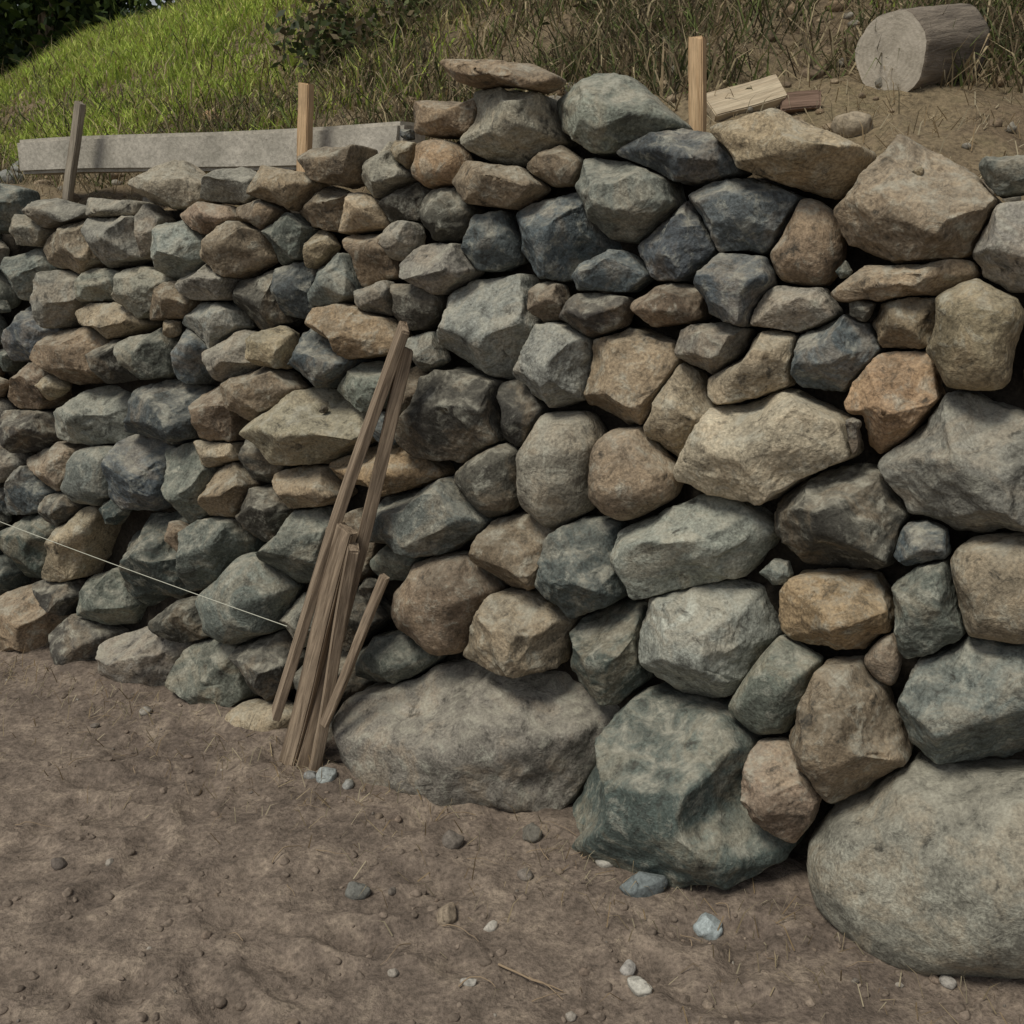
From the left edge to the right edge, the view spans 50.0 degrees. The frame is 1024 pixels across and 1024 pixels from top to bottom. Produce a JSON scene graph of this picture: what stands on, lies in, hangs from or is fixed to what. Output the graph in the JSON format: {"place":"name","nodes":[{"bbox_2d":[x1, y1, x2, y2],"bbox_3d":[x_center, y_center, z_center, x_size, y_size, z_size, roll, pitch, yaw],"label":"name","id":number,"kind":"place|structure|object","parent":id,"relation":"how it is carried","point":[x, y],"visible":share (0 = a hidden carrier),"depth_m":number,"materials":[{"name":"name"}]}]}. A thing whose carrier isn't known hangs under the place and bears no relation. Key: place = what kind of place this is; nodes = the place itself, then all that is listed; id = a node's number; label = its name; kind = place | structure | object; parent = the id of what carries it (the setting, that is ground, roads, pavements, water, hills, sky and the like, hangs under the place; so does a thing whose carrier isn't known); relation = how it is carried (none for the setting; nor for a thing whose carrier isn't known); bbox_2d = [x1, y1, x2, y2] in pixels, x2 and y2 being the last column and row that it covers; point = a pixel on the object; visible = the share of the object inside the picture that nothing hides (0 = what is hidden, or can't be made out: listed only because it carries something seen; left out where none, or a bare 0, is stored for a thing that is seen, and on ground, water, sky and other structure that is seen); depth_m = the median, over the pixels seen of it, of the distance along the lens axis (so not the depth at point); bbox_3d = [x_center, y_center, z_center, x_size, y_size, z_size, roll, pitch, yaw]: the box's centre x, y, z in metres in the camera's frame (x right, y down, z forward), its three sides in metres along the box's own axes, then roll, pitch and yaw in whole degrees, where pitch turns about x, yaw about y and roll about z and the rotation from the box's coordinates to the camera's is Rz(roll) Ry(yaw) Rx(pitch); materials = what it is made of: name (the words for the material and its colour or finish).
{"place":"outdoors","nodes":[
{"label":"outdoors","id":0,"kind":"place"},
{"bbox_2d":[116,0,174,8],"label":"sky","id":1,"kind":"structure","parent":0,"point":[153,3],"materials":[{"name":"white"}]},
{"bbox_2d":[0,646,1023,1023],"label":"dirt ground","id":2,"kind":"structure","parent":0,"point":[312,934],"depth_m":2.62,"materials":[{"name":"brown soil"}]},
{"bbox_2d":[279,522,357,765],"bbox_3d":[-0.568,0.404,3.193,0.067,0.817,0.042,28,24,24],"label":"wooden plank","id":3,"kind":"object","parent":2,"relation":"on","point":[319,639],"visible":0.89,"depth_m":3.17,"materials":[{"name":"brown wood"}]},
{"bbox_2d":[309,543,358,770],"bbox_3d":[-0.515,0.436,3.162,0.036,0.752,0.054,6,22,-17],"label":"wooden plank","id":4,"kind":"object","parent":2,"relation":"on","point":[337,633],"visible":0.86,"depth_m":3.12,"materials":[{"name":"brown wood"}]},
{"bbox_2d":[319,573,389,727],"bbox_3d":[-0.445,0.395,3.083,0.034,0.525,0.023,34,24,21],"label":"wooden plank","id":5,"kind":"object","parent":4,"relation":"attached to","point":[356,646],"visible":1,"depth_m":3.07,"materials":[{"name":"brown wood"}]},
{"bbox_2d":[272,321,409,721],"bbox_3d":[-0.500,0.057,3.093,0.033,1.255,0.086,14,21,-20],"label":"wooden plank","id":6,"kind":"object","parent":2,"relation":"on","point":[382,389],"visible":0.99,"depth_m":3.04,"materials":[{"name":"brown wood"}]},
{"bbox_2d":[1,522,286,626],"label":"string line","id":7,"kind":"object","parent":6,"relation":"attached to","point":[147,576],"visible":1,"depth_m":3.48,"materials":[{"name":"beige fabric"}]},
{"bbox_2d":[296,347,412,768],"bbox_3d":[-0.450,0.167,3.115,0.049,1.327,0.034,11,19,-16],"label":"wooden plank","id":8,"kind":"object","parent":2,"relation":"on","point":[387,434],"visible":0.68,"depth_m":3.03,"materials":[{"name":"brown wood"}]},
{"bbox_2d":[11,657,872,1001],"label":"twigs","id":9,"kind":"object","parent":2,"relation":"on","point":[443,925],"visible":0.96,"depth_m":2.60,"materials":[{"name":"brown wood"}]},
{"bbox_2d":[5,665,1005,1023],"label":"pebbles","id":10,"kind":"object","parent":2,"relation":"on","point":[705,925],"visible":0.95,"depth_m":2.67,"materials":[{"name":"grey stone"}]},
{"bbox_2d":[0,59,1023,978],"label":"stone wall","id":11,"kind":"structure","parent":2,"relation":"on","point":[686,773],"depth_m":2.78,"materials":[{"name":"grey stone"}]},
{"bbox_2d":[0,0,1023,1023],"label":"straw","id":12,"kind":"object","parent":2,"relation":"on","point":[126,705],"visible":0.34,"depth_m":2.96,"materials":[{"name":"brown plant"}]},
{"bbox_2d":[0,665,1023,1023],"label":"dirt clods","id":13,"kind":"object","parent":2,"relation":"on","point":[484,961],"visible":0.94,"depth_m":2.48,"materials":[{"name":"brown soil"}]},
{"bbox_2d":[0,0,1023,209],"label":"hillside","id":14,"kind":"structure","parent":0,"point":[944,99],"depth_m":3.18,"materials":[{"name":"soil"}]},
{"bbox_2d":[0,0,59,66],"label":"tree","id":15,"kind":"object","parent":14,"relation":"on","point":[8,49],"visible":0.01,"depth_m":11.86,"materials":[{"name":"green plant"}]},
{"bbox_2d":[62,100,85,201],"bbox_3d":[-1.576,-1.270,3.944,0.041,0.399,0.028,29,27,23],"label":"wooden stake","id":16,"kind":"object","parent":14,"relation":"on","point":[74,147],"visible":0.85,"depth_m":3.92,"materials":[{"name":"grey wood"}]},
{"bbox_2d":[0,0,149,76],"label":"tree","id":17,"kind":"object","parent":14,"relation":"on","point":[31,20],"visible":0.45,"depth_m":11.16,"materials":[{"name":"green plant"}]},
{"bbox_2d":[0,0,169,51],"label":"tree","id":18,"kind":"object","parent":14,"relation":"on","point":[149,2],"depth_m":14.22,"materials":[{"name":"green plant"}]},
{"bbox_2d":[52,0,177,44],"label":"tree","id":19,"kind":"object","parent":14,"relation":"on","point":[68,27],"visible":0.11,"depth_m":11.04,"materials":[{"name":"green plant"}]},
{"bbox_2d":[17,121,424,174],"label":"concrete curb","id":20,"kind":"structure","parent":14,"relation":"on","point":[254,150],"depth_m":3.73,"materials":[{"name":"grey concrete"}]},
{"bbox_2d":[296,82,313,171],"bbox_3d":[-0.641,-1.092,3.398,0.045,0.443,0.033,14,20,29],"label":"wooden stake","id":21,"kind":"object","parent":14,"relation":"on","point":[305,117],"visible":0.48,"depth_m":3.35,"materials":[{"name":"brown wood"}]},
{"bbox_2d":[265,0,612,81],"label":"bush","id":22,"kind":"object","parent":14,"relation":"on","point":[339,29],"visible":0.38,"depth_m":4.94,"materials":[{"name":"green plant"}]},
{"bbox_2d":[0,0,1020,176],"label":"grass","id":23,"kind":"structure","parent":14,"relation":"on","point":[145,44],"depth_m":5.78,"materials":[{"name":"green plant"}]},
{"bbox_2d":[0,0,1020,208],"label":"rubble","id":24,"kind":"object","parent":14,"relation":"on","point":[851,124],"visible":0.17,"depth_m":3.19,"materials":[{"name":"stone"}]},
{"bbox_2d":[0,0,1023,192],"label":"dry grass","id":25,"kind":"structure","parent":14,"relation":"on","point":[596,40],"depth_m":3.86,"materials":[{"name":"plant"}]},
{"bbox_2d":[0,140,1023,855],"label":"wall backfill","id":26,"kind":"structure","parent":14,"relation":"on","point":[856,260],"depth_m":2.79,"materials":[{"name":"brown soil"}]},
{"bbox_2d":[688,35,706,131],"bbox_3d":[0.463,-1.000,2.747,0.041,0.356,0.033,7,17,31],"label":"wooden stake","id":27,"kind":"object","parent":14,"relation":"on","point":[697,84],"visible":0.59,"depth_m":2.72,"materials":[{"name":"brown wood"}]},
{"bbox_2d":[707,74,786,120],"bbox_3d":[0.642,-1.137,3.023,0.229,0.032,0.094,-19,64,-11],"label":"wooden board","id":28,"kind":"object","parent":14,"relation":"on","point":[719,104],"visible":0.9,"depth_m":3.01,"materials":[{"name":"brown wood"}]},
{"bbox_2d":[779,90,820,113],"bbox_3d":[0.794,-1.127,3.025,0.110,0.052,0.041,-2,-5,10],"label":"wooden board","id":29,"kind":"object","parent":14,"relation":"on","point":[799,101],"visible":0.88,"depth_m":3.01,"materials":[{"name":"brown wood"}]},
{"bbox_2d":[855,3,989,91],"bbox_3d":[1.157,-1.297,3.101,0.284,0.234,0.243,-19,23,-30],"label":"log","id":30,"kind":"object","parent":14,"relation":"on","point":[921,40],"visible":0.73,"depth_m":3.01,"materials":[{"name":"grey wood"}]}
]}

